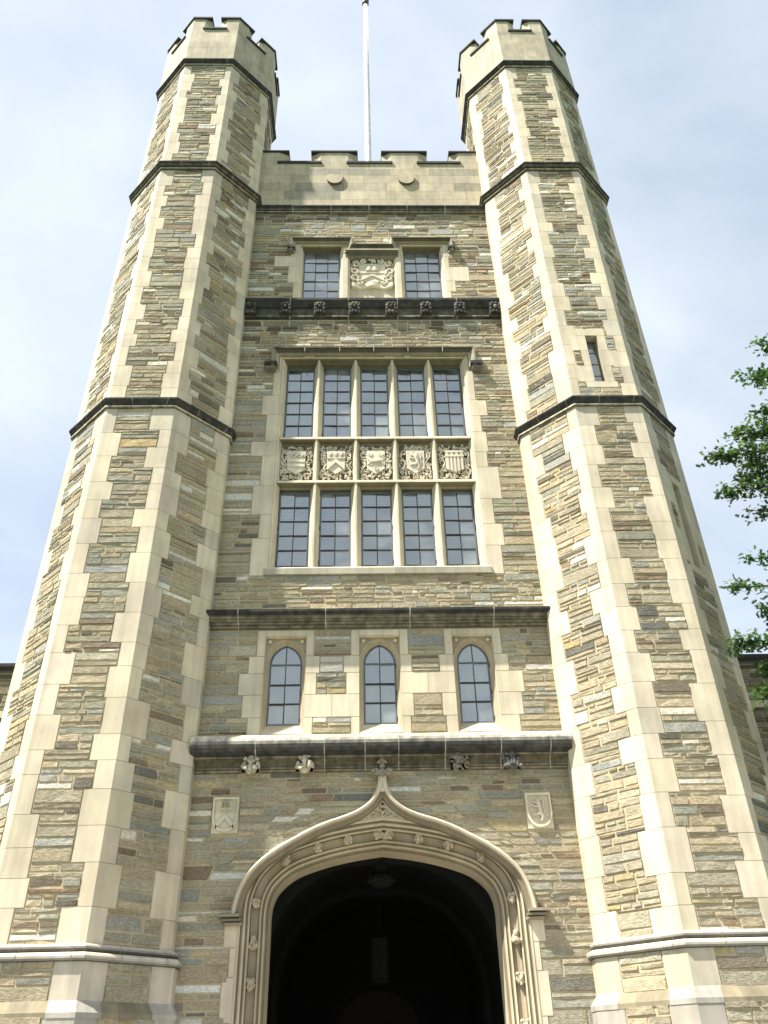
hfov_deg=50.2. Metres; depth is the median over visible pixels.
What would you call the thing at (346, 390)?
casement window
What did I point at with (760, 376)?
oak tree
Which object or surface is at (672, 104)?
sky
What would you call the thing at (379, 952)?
hanging lantern
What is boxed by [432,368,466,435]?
casement window
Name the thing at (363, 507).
casement window
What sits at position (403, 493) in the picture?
casement window
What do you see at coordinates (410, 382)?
casement window
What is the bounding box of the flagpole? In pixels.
[362,0,370,160]
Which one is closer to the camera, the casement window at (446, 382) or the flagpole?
the casement window at (446, 382)
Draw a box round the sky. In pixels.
[0,0,767,662]
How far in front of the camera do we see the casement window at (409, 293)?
20.57 m
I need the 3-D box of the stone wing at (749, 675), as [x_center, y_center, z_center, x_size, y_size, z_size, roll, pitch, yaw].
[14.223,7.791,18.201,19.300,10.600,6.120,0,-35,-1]
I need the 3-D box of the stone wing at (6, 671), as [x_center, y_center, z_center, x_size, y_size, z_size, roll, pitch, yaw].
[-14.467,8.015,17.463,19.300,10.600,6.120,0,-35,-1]
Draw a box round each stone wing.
[0,663,15,722]
[737,654,767,761]
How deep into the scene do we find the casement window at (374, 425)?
18.14 m
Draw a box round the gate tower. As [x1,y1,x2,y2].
[0,17,767,1023]
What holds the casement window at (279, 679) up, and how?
in the gate tower
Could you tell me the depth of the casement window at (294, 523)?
16.37 m
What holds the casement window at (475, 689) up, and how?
in the gate tower
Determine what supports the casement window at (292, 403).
in the gate tower
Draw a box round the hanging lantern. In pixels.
[368,888,390,983]
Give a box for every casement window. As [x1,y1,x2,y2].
[266,646,301,725]
[275,492,309,566]
[283,369,314,436]
[302,253,339,297]
[318,492,350,566]
[322,369,350,436]
[360,368,389,436]
[361,492,393,566]
[364,645,397,723]
[396,368,427,436]
[401,492,436,565]
[403,253,442,297]
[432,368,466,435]
[441,491,479,565]
[457,644,494,722]
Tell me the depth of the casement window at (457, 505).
16.35 m
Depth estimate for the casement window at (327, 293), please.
20.49 m
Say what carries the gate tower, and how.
on the lawn
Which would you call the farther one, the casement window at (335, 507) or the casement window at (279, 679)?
the casement window at (335, 507)
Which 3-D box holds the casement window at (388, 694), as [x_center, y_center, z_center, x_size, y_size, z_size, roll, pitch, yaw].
[-0.061,3.004,14.301,0.588,1.485,0.155,0,-35,-1]
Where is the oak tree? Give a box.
[695,333,767,710]

